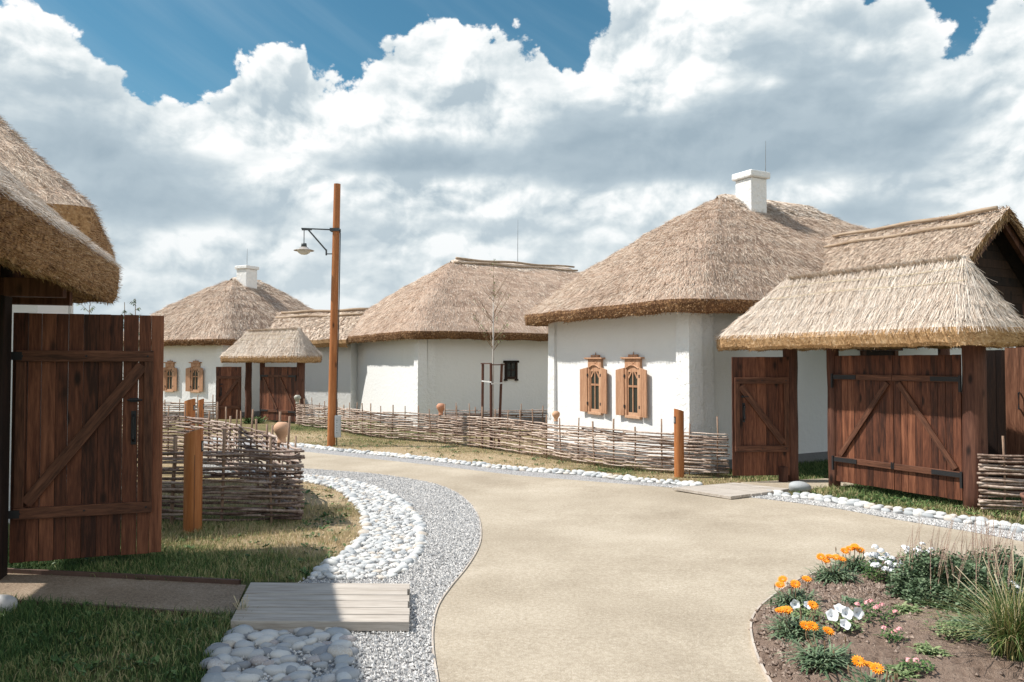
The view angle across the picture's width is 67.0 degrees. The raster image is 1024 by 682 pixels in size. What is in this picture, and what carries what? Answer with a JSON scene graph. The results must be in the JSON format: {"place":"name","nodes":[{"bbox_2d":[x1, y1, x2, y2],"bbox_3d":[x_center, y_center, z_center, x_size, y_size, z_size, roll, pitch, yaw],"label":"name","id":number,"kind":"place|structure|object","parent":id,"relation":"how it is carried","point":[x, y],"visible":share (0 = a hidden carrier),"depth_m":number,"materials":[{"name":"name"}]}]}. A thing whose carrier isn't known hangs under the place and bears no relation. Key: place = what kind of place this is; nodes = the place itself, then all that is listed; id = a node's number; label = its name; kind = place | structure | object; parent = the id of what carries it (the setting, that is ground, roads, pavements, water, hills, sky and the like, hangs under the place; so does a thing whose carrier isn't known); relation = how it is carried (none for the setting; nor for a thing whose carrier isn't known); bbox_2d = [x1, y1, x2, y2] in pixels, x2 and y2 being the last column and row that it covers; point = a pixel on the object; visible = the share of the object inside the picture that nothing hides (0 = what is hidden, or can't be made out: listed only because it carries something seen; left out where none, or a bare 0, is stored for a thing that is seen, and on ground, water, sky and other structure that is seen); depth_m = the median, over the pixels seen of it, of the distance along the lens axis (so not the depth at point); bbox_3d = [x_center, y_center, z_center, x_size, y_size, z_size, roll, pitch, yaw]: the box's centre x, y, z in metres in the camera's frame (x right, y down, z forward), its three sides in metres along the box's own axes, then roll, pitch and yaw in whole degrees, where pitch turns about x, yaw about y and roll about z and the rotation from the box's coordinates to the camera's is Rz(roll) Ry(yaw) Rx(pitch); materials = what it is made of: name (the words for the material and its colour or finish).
{"place":"outdoors","nodes":[
{"label":"outdoors","id":0,"kind":"place"},
{"bbox_2d":[0,573,245,614],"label":"side path","id":1,"kind":"structure","parent":0,"point":[164,594],"depth_m":5.24,"materials":[{"name":"concrete"}]},
{"bbox_2d":[0,503,360,681],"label":"grass","id":2,"kind":"structure","parent":0,"point":[168,562],"depth_m":4.79,"materials":[{"name":"plant"}]},
{"bbox_2d":[234,481,419,681],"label":"stone ground","id":3,"kind":"structure","parent":0,"point":[303,663],"depth_m":5.50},
{"bbox_2d":[201,672,225,681],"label":"river stone","id":4,"kind":"object","parent":3,"relation":"on","point":[215,677],"visible":0.96,"depth_m":3.68,"materials":[{"name":"stone"}]},
{"bbox_2d":[207,658,225,669],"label":"river stone","id":5,"kind":"object","parent":3,"relation":"on","point":[215,662],"visible":0.55,"depth_m":3.86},
{"bbox_2d":[210,646,231,656],"bbox_3d":[-1.530,1.645,4.072,0.118,0.064,0.095,-3,-1,12],"label":"river stone","id":6,"kind":"object","parent":3,"relation":"on","point":[223,650],"visible":0.57,"depth_m":4.05,"materials":[{"name":"stone"}]},
{"bbox_2d":[220,672,240,680],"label":"river stone","id":7,"kind":"object","parent":3,"relation":"on","point":[227,676],"visible":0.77,"depth_m":3.71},
{"bbox_2d":[230,647,253,659],"bbox_3d":[-1.419,1.648,4.063,0.144,0.076,0.086,-10,-13,8],"label":"river stone","id":8,"kind":"object","parent":3,"relation":"on","point":[242,651],"visible":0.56,"depth_m":4.04,"materials":[{"name":"stone"}]},
{"bbox_2d":[234,624,253,633],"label":"river stone","id":9,"kind":"object","parent":3,"relation":"on","point":[244,629],"visible":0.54,"depth_m":4.35,"materials":[{"name":"stone"}]},
{"bbox_2d":[233,640,254,647],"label":"river stone","id":10,"kind":"object","parent":3,"relation":"on","point":[242,643],"visible":0.54,"depth_m":4.18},
{"bbox_2d":[235,673,260,681],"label":"river stone","id":11,"kind":"object","parent":3,"relation":"on","point":[244,677],"visible":0.97,"depth_m":3.70,"materials":[{"name":"stone"}]},
{"bbox_2d":[241,668,263,677],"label":"river stone","id":12,"kind":"object","parent":3,"relation":"on","point":[260,672],"visible":0.56,"depth_m":3.79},
{"bbox_2d":[250,655,268,665],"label":"river stone","id":13,"kind":"object","parent":3,"relation":"on","point":[258,659],"visible":0.66,"depth_m":3.95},
{"bbox_2d":[254,635,274,646],"bbox_3d":[-1.368,1.657,4.263,0.126,0.061,0.099,-16,-6,-5],"label":"river stone","id":14,"kind":"object","parent":3,"relation":"on","point":[263,639],"visible":0.6,"depth_m":4.23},
{"bbox_2d":[262,664,281,676],"bbox_3d":[-1.188,1.645,3.849,0.119,0.055,0.084,4,8,18],"label":"river stone","id":15,"kind":"object","parent":3,"relation":"on","point":[271,670],"visible":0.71,"depth_m":3.83,"materials":[{"name":"stone"}]},
{"bbox_2d":[269,649,290,658],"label":"river stone","id":16,"kind":"object","parent":3,"relation":"on","point":[278,653],"visible":0.59,"depth_m":4.03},
{"bbox_2d":[282,636,303,644],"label":"river stone","id":17,"kind":"object","parent":3,"relation":"on","point":[291,640],"visible":0.52,"depth_m":4.22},
{"bbox_2d":[287,670,309,680],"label":"river stone","id":18,"kind":"object","parent":3,"relation":"on","point":[304,674],"visible":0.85,"depth_m":3.73,"materials":[{"name":"stone"}]},
{"bbox_2d":[296,626,315,636],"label":"river stone","id":19,"kind":"object","parent":3,"relation":"on","point":[307,631],"visible":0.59,"depth_m":4.38,"materials":[{"name":"stone"}]},
{"bbox_2d":[309,645,328,655],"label":"river stone","id":20,"kind":"object","parent":3,"relation":"on","point":[319,650],"visible":0.48,"depth_m":4.07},
{"bbox_2d":[308,632,330,641],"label":"river stone","id":21,"kind":"object","parent":3,"relation":"on","point":[322,636],"visible":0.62,"depth_m":4.30,"materials":[{"name":"stone"}]},
{"bbox_2d":[213,471,425,681],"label":"pebbles","id":22,"kind":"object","parent":3,"relation":"on","point":[319,641],"depth_m":5.81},
{"bbox_2d":[231,582,409,632],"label":"plank bridge","id":23,"kind":"structure","parent":3,"relation":"on","point":[382,607],"depth_m":4.68,"materials":[{"name":"grey wood"}]},
{"bbox_2d":[319,653,334,663],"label":"river stone","id":24,"kind":"object","parent":3,"relation":"on","point":[326,657],"visible":0.67,"depth_m":3.99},
{"bbox_2d":[326,627,351,635],"bbox_3d":[-0.982,1.661,4.366,0.153,0.071,0.109,10,8,9],"label":"river stone","id":25,"kind":"object","parent":3,"relation":"on","point":[335,630],"visible":0.56,"depth_m":4.35,"materials":[{"name":"stone"}]},
{"bbox_2d":[327,645,352,657],"bbox_3d":[-0.905,1.642,4.061,0.149,0.079,0.115,1,-8,33],"label":"river stone","id":26,"kind":"object","parent":3,"relation":"on","point":[335,650],"visible":0.57,"depth_m":4.03,"materials":[{"name":"stone"}]},
{"bbox_2d":[335,666,359,679],"bbox_3d":[-0.807,1.636,3.784,0.129,0.070,0.104,-8,0,26],"label":"river stone","id":27,"kind":"object","parent":3,"relation":"on","point":[354,673],"visible":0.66,"depth_m":3.77,"materials":[{"name":"stone"}]},
{"bbox_2d":[0,416,1023,681],"bbox_3d":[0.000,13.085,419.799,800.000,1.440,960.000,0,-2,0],"label":"ground","id":28,"kind":"structure","parent":0,"point":[318,502],"depth_m":8.76,"materials":[{"name":"plant"}]},
{"bbox_2d":[0,595,17,612],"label":"boulder","id":29,"kind":"object","parent":28,"relation":"on","point":[5,600],"visible":0.56,"depth_m":4.80,"materials":[{"name":"grey stone"}]},
{"bbox_2d":[0,116,115,523],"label":"thatched cottage","id":30,"kind":"structure","parent":28,"relation":"on","point":[20,159],"depth_m":7.67,"materials":[{"name":"white paint"}]},
{"bbox_2d":[0,163,123,579],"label":"gate canopy","id":31,"kind":"object","parent":28,"relation":"on","point":[49,255],"visible":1,"depth_m":5.50,"materials":[{"name":"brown wood"}]},
{"bbox_2d":[8,313,163,562],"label":"wicket gate","id":32,"kind":"structure","parent":31,"relation":"attached to","point":[89,369],"depth_m":5.90,"materials":[{"name":"brown wood"}]},
{"bbox_2d":[18,599,219,617],"bbox_3d":[-2.949,1.691,4.950,2.428,0.046,0.028,0,-2,11],"label":"path board","id":33,"kind":"object","parent":28,"relation":"on","point":[159,610],"visible":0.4,"depth_m":4.82,"materials":[{"name":"wood"}]},
{"bbox_2d":[7,568,240,584],"bbox_3d":[-3.329,1.712,5.673,2.890,0.061,0.042,0,-2,10],"label":"path board","id":34,"kind":"object","parent":28,"relation":"on","point":[122,575],"visible":0.69,"depth_m":5.57,"materials":[{"name":"wood"}]},
{"bbox_2d":[122,395,216,422],"bbox_3d":[-10.121,2.006,22.258,3.126,0.927,0.694,0,-2,0],"label":"wattle fence","id":35,"kind":"object","parent":28,"relation":"on","point":[165,406],"visible":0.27,"depth_m":22.09,"materials":[{"name":"brown wood"}]},
{"bbox_2d":[66,429,304,524],"bbox_3d":[-3.337,1.379,7.615,2.609,1.015,0.144,0,-2,0],"label":"wattle fence","id":36,"kind":"object","parent":28,"relation":"on","point":[261,494],"visible":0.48,"depth_m":7.59,"materials":[{"name":"wicker"}]},
{"bbox_2d":[184,399,195,431],"bbox_3d":[-6.068,1.633,14.560,0.200,1.096,0.196,0,-2,17],"label":"path light post","id":37,"kind":"object","parent":28,"relation":"on","point":[190,407],"visible":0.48,"depth_m":14.49,"materials":[{"name":"brown wood"}]},
{"bbox_2d":[183,428,203,533],"bbox_3d":[-2.988,1.356,7.248,0.169,1.072,0.166,0,-2,0],"label":"path light post","id":38,"kind":"object","parent":28,"relation":"on","point":[193,478],"visible":0.92,"depth_m":7.18,"materials":[{"name":"brown wood"}]},
{"bbox_2d":[198,399,203,432],"bbox_3d":[-6.258,1.690,15.559,0.112,1.063,0.110,0,-2,0],"label":"path light post","id":39,"kind":"object","parent":28,"relation":"on","point":[201,407],"visible":0.49,"depth_m":15.52,"materials":[{"name":"brown wood"}]},
{"bbox_2d":[122,402,301,517],"bbox_3d":[-4.364,1.468,11.099,1.122,1.176,8.263,1,-2,-41],"label":"wattle fence","id":40,"kind":"object","parent":28,"relation":"on","point":[251,435],"visible":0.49,"depth_m":11.08,"materials":[{"name":"wicker"}]},
{"bbox_2d":[273,422,290,443],"bbox_3d":[-2.525,1.005,8.487,0.182,0.230,0.182,0,-2,0],"label":"clay pot","id":41,"kind":"object","parent":40,"relation":"on","point":[280,429],"visible":0.96,"depth_m":8.43,"materials":[{"name":"ceramic"}]},
{"bbox_2d":[122,265,310,416],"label":"thatched cottage","id":42,"kind":"structure","parent":28,"relation":"on","point":[205,328],"depth_m":25.95,"materials":[{"name":"plant"}]},
{"bbox_2d":[163,361,176,391],"bbox_3d":[-11.493,1.157,25.932,0.820,1.095,0.090,-1,-2,28],"label":"window","id":43,"kind":"structure","parent":42,"relation":"in","point":[170,372],"depth_m":25.93,"materials":[{"name":"brown wood"}]},
{"bbox_2d":[185,360,202,392],"bbox_3d":[-10.391,1.141,25.348,0.820,1.095,0.090,-1,-2,28],"label":"window","id":44,"kind":"structure","parent":42,"relation":"in","point":[194,374],"depth_m":25.36,"materials":[{"name":"brown wood"}]},
{"bbox_2d":[214,595,257,622],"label":"grass tuft","id":45,"kind":"object","parent":28,"relation":"on","point":[244,604],"visible":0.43,"depth_m":4.62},
{"bbox_2d":[163,474,351,506],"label":"grass","id":46,"kind":"structure","parent":28,"relation":"on","point":[266,501],"depth_m":9.46,"materials":[{"name":"plant"}]},
{"bbox_2d":[219,327,323,423],"bbox_3d":[-7.307,1.084,23.292,4.074,2.913,1.331,-1,-2,37],"label":"gate canopy","id":47,"kind":"object","parent":28,"relation":"on","point":[249,347],"visible":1,"depth_m":22.67,"materials":[{"name":"plant"}]},
{"bbox_2d":[216,367,241,418],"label":"wicket gate","id":48,"kind":"structure","parent":47,"relation":"attached to","point":[228,387],"depth_m":23.32,"materials":[{"name":"brown wood"}]},
{"bbox_2d":[260,367,296,421],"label":"double gate","id":49,"kind":"structure","parent":47,"relation":"attached to","point":[278,389],"depth_m":22.77,"materials":[{"name":"brown wood"}]},
{"bbox_2d":[266,308,368,417],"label":"cottage wing","id":50,"kind":"structure","parent":28,"relation":"on","point":[313,325],"depth_m":25.43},
{"bbox_2d":[294,183,340,445],"bbox_3d":[-3.943,-0.490,15.687,0.985,5.432,0.410,0,-2,0],"label":"lamp post","id":51,"kind":"object","parent":28,"relation":"on","point":[334,428],"visible":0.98,"depth_m":15.65,"materials":[{"name":"wood"}]},
{"bbox_2d":[347,242,582,428],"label":"thatched cottage","id":52,"kind":"structure","parent":28,"relation":"on","point":[424,345],"depth_m":21.91,"materials":[{"name":"white paint"}]},
{"bbox_2d":[503,361,518,380],"bbox_3d":[-0.022,0.836,21.774,0.480,0.570,0.070,1,-2,-29],"label":"window","id":53,"kind":"structure","parent":52,"relation":"in","point":[510,367],"depth_m":21.78,"materials":[{"name":"brown wood"}]},
{"bbox_2d":[481,363,504,448],"bbox_3d":[-0.370,1.321,15.210,0.482,1.776,0.237,0,-2,-9],"label":"tree guard","id":54,"kind":"object","parent":28,"relation":"on","point":[491,383],"visible":0.72,"depth_m":15.26,"materials":[{"name":"brown wood"}]},
{"bbox_2d":[471,259,518,445],"bbox_3d":[-0.402,0.264,15.471,0.957,3.800,1.205,0,-2,-8],"label":"sapling","id":55,"kind":"object","parent":28,"relation":"on","point":[493,339],"visible":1,"depth_m":15.28,"materials":[{"name":"grey plant"}]},
{"bbox_2d":[443,404,547,438],"bbox_3d":[-0.135,1.838,17.530,2.857,0.887,0.332,0,-2,-4],"label":"wattle fence","id":56,"kind":"object","parent":28,"relation":"on","point":[497,415],"visible":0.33,"depth_m":17.45,"materials":[{"name":"brown wood"}]},
{"bbox_2d":[295,397,729,476],"bbox_3d":[-1.676,1.756,16.201,0.527,1.069,14.158,1,-2,-40],"label":"wattle fence","id":57,"kind":"object","parent":28,"relation":"on","point":[693,444],"visible":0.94,"depth_m":13.37,"materials":[{"name":"wicker"}]},
{"bbox_2d":[674,409,683,477],"bbox_3d":[2.383,1.503,11.037,0.142,1.077,0.140,0,-2,-17],"label":"path light post","id":58,"kind":"object","parent":28,"relation":"on","point":[679,443],"visible":0.92,"depth_m":10.98,"materials":[{"name":"brown wood"}]},
{"bbox_2d":[673,482,788,498],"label":"plank bridge","id":59,"kind":"structure","parent":28,"relation":"on","point":[733,490],"depth_m":9.50,"materials":[{"name":"grey wood"}]},
{"bbox_2d":[523,141,1013,473],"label":"thatched cottage","id":60,"kind":"structure","parent":28,"relation":"on","point":[636,325],"depth_m":12.79,"materials":[{"name":"white paint"}]},
{"bbox_2d":[580,352,606,414],"bbox_3d":[1.447,0.743,13.589,0.090,1.095,0.820,1,-2,-29],"label":"window","id":61,"kind":"structure","parent":60,"relation":"in","point":[593,378],"depth_m":13.62,"materials":[{"name":"brown wood"}]},
{"bbox_2d":[616,351,646,418],"bbox_3d":[1.967,0.717,12.646,0.090,1.095,0.820,1,-2,-29],"label":"window","id":62,"kind":"structure","parent":60,"relation":"in","point":[631,380],"depth_m":12.65,"materials":[{"name":"brown wood"}]},
{"bbox_2d":[789,481,810,492],"bbox_3d":[3.584,1.831,9.627,0.275,0.170,0.216,0,-2,-17],"label":"boulder","id":63,"kind":"object","parent":28,"relation":"on","point":[797,486],"visible":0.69,"depth_m":9.55,"materials":[{"name":"stone"}]},
{"bbox_2d":[712,254,1023,510],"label":"gate canopy","id":64,"kind":"object","parent":28,"relation":"on","point":[952,301],"visible":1,"depth_m":8.92,"materials":[{"name":"plant"}]},
{"bbox_2d":[731,357,789,475],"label":"wicket gate","id":65,"kind":"structure","parent":64,"relation":"attached to","point":[760,421],"depth_m":10.52,"materials":[{"name":"brown wood"}]},
{"bbox_2d":[831,355,962,500],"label":"double gate","id":66,"kind":"structure","parent":64,"relation":"attached to","point":[899,422],"depth_m":9.12,"materials":[{"name":"brown wood"}]},
{"bbox_2d":[724,459,1023,524],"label":"grass","id":67,"kind":"structure","parent":28,"relation":"on","point":[881,492],"depth_m":9.26,"materials":[{"name":"plant"}]},
{"bbox_2d":[820,205,1023,354],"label":"thatched roof","id":68,"kind":"structure","parent":28,"relation":"on","point":[989,241],"depth_m":11.90,"materials":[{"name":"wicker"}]},
{"bbox_2d":[977,436,1023,514],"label":"wattle fence","id":69,"kind":"object","parent":28,"relation":"on","point":[996,505],"visible":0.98,"depth_m":8.11,"materials":[{"name":"wicker"}]},
{"bbox_2d":[986,347,1023,491],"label":"plank shed","id":70,"kind":"structure","parent":28,"relation":"on","point":[1005,393],"depth_m":9.53,"materials":[{"name":"brown wood"}]},
{"bbox_2d":[1005,347,1023,491],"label":"door","id":71,"kind":"structure","parent":70,"relation":"in","point":[1014,357],"depth_m":9.45,"materials":[{"name":"brown wood"}]},
{"bbox_2d":[0,0,1023,347],"label":"sky","id":72,"kind":"structure","parent":0,"point":[205,135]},
{"bbox_2d":[290,424,775,484],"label":"grass","id":73,"kind":"structure","parent":0,"point":[400,444],"depth_m":14.94,"materials":[{"name":"plant"}]},
{"bbox_2d":[203,464,1023,681],"bbox_3d":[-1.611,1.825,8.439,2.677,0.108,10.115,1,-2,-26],"label":"gravel path","id":74,"kind":"structure","parent":0,"point":[418,652],"depth_m":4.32,"materials":[{"name":"gravel"}]},
{"bbox_2d":[307,468,481,681],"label":"path edging","id":75,"kind":"object","parent":74,"relation":"on","point":[445,593],"visible":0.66,"depth_m":5.27,"materials":[{"name":"concrete"}]},
{"bbox_2d":[203,444,1023,681],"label":"road","id":76,"kind":"structure","parent":0,"point":[563,580],"depth_m":5.83,"materials":[{"name":"beige concrete"}]},
{"bbox_2d":[750,555,917,681],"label":"bed edging","id":77,"kind":"object","parent":76,"relation":"on","point":[764,672],"visible":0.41,"depth_m":4.24,"materials":[{"name":"concrete"}]},
{"bbox_2d":[204,441,1023,533],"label":"stone strip ground","id":78,"kind":"structure","parent":0,"point":[537,474],"depth_m":11.74,"materials":[{"name":"stone"}]},
{"bbox_2d":[204,437,972,579],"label":"pebbles","id":79,"kind":"object","parent":78,"relation":"on","point":[377,502],"visible":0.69,"depth_m":8.81,"materials":[{"name":"stone"}]},
{"bbox_2d":[741,478,852,488],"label":"yard path","id":80,"kind":"structure","parent":0,"point":[822,482],"depth_m":10.33,"materials":[{"name":"beige concrete"}]},
{"bbox_2d":[778,466,787,481],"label":"gate stop block","id":81,"kind":"structure","parent":80,"relation":"on","point":[782,473],"depth_m":10.46,"materials":[{"name":"brown wood"}]},
{"bbox_2d":[669,487,1022,540],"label":"gravel strip ground","id":82,"kind":"structure","parent":0,"point":[896,519],"depth_m":7.79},
{"bbox_2d":[748,552,1023,681],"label":"soil ground","id":83,"kind":"structure","parent":0,"point":[963,665],"depth_m":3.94,"materials":[{"name":"soil"}]},
{"bbox_2d":[763,575,823,610],"bbox_3d":[1.728,1.542,4.739,0.405,0.191,0.420,1,-2,-24],"label":"gazania plant","id":84,"kind":"object","parent":83,"relation":"on","point":[800,596],"visible":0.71,"depth_m":4.73,"materials":[{"name":"green plant"}]},
{"bbox_2d":[758,600,831,643],"bbox_3d":[1.562,1.521,4.215,0.425,0.199,0.440,0,-2,0],"label":"gazania plant","id":85,"kind":"object","parent":83,"relation":"on","point":[796,629],"visible":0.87,"depth_m":4.21,"materials":[{"name":"green plant"}]},
{"bbox_2d":[784,599,825,619],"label":"petunia plant","id":86,"kind":"object","parent":83,"relation":"on","point":[795,604],"visible":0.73,"depth_m":4.43,"materials":[{"name":"green plant"}]},
{"bbox_2d":[771,620,862,679],"bbox_3d":[1.513,1.494,3.767,0.422,0.198,0.420,0,-2,0],"label":"gazania plant","id":87,"kind":"object","parent":83,"relation":"on","point":[823,657],"visible":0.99,"depth_m":3.76,"materials":[{"name":"green plant"}]},
{"bbox_2d":[806,553,863,585],"bbox_3d":[2.213,1.544,5.264,0.404,0.204,0.457,0,-2,0],"label":"gazania plant","id":88,"kind":"object","parent":83,"relation":"on","point":[832,574],"visible":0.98,"depth_m":5.25,"materials":[{"name":"green plant"}]},
{"bbox_2d":[820,603,867,633],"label":"petunia plant","id":89,"kind":"object","parent":83,"relation":"on","point":[845,612],"visible":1,"depth_m":4.26,"materials":[{"name":"white plant"}]},
{"bbox_2d":[834,595,868,606],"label":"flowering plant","id":90,"kind":"object","parent":83,"relation":"on","point":[851,600],"visible":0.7,"depth_m":4.73,"materials":[{"name":"green plant"}]},
{"bbox_2d":[825,543,881,572],"bbox_3d":[2.460,1.568,5.579,0.399,0.200,0.456,0,-2,0],"label":"gazania plant","id":91,"kind":"object","parent":83,"relation":"on","point":[852,564],"visible":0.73,"depth_m":5.56,"materials":[{"name":"orange plant"}]},
{"bbox_2d":[824,655,899,681],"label":"gazania plant","id":92,"kind":"object","parent":83,"relation":"on","point":[873,666],"visible":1,"depth_m":3.50,"materials":[{"name":"orange plant"}]},
{"bbox_2d":[850,599,900,625],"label":"verbena plant","id":93,"kind":"object","parent":83,"relation":"on","point":[876,607],"visible":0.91,"depth_m":4.40,"materials":[{"name":"green plant"}]},
{"bbox_2d":[857,544,903,582],"bbox_3d":[2.527,1.514,5.262,0.309,0.219,0.330,-1,-2,40],"label":"phlox plant","id":94,"kind":"object","parent":83,"relation":"on","point":[889,562],"visible":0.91,"depth_m":5.26,"materials":[{"name":"white plant"}]},
{"bbox_2d":[874,625,907,642],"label":"verbena plant","id":95,"kind":"object","parent":83,"relation":"on","point":[893,631],"visible":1,"depth_m":4.05,"materials":[{"name":"green plant"}]},
{"bbox_2d":[883,664,924,681],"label":"seedling","id":96,"kind":"object","parent":83,"relation":"on","point":[906,673],"visible":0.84,"depth_m":3.64,"materials":[{"name":"green plant"}]},
{"bbox_2d":[888,601,922,614],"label":"seedling","id":97,"kind":"object","parent":83,"relation":"on","point":[903,608],"visible":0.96,"depth_m":4.56,"materials":[{"name":"green plant"}]},
{"bbox_2d":[895,656,934,672],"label":"verbena plant","id":98,"kind":"object","parent":83,"relation":"on","point":[917,660],"visible":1,"depth_m":3.67,"materials":[{"name":"green plant"}]},
{"bbox_2d":[897,542,939,564],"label":"phlox plant","id":99,"kind":"object","parent":83,"relation":"on","point":[904,547],"visible":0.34,"depth_m":5.48,"materials":[{"name":"white plant"}]},
{"bbox_2d":[906,640,953,656],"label":"seedling","id":100,"kind":"object","parent":83,"relation":"on","point":[928,649],"visible":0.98,"depth_m":3.87,"materials":[{"name":"green plant"}]},
{"bbox_2d":[883,518,978,609],"bbox_3d":[2.616,1.338,4.808,0.550,0.556,0.504,-1,-2,38],"label":"salvia bush","id":101,"kind":"object","parent":83,"relation":"on","point":[908,580],"visible":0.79,"depth_m":4.77,"materials":[{"name":"green plant"}]},
{"bbox_2d":[923,619,976,641],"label":"seedling","id":102,"kind":"object","parent":83,"relation":"on","point":[949,630],"visible":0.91,"depth_m":4.10,"materials":[{"name":"green plant"}]},
{"bbox_2d":[893,550,1023,661],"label":"grass tuft","id":103,"kind":"object","parent":83,"relation":"on","point":[1006,629],"visible":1,"depth_m":3.87,"materials":[{"name":"plant"}]},
{"bbox_2d":[927,610,993,643],"bbox_3d":[2.548,1.557,4.239,0.496,0.088,0.490,1,-2,-39],"label":"seedling","id":104,"kind":"object","parent":83,"relation":"on","point":[968,625],"visible":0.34,"depth_m":4.22,"materials":[{"name":"green plant"}]},
{"bbox_2d":[917,517,1023,616],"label":"salvia bush","id":105,"kind":"object","parent":83,"relation":"on","point":[974,570],"visible":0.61,"depth_m":4.62,"materials":[{"name":"green plant"}]},
{"bbox_2d":[966,509,1023,595],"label":"salvia bush","id":106,"kind":"object","parent":83,"relation":"on","point":[1019,566],"visible":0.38,"depth_m":4.97,"materials":[{"name":"grey plant"}]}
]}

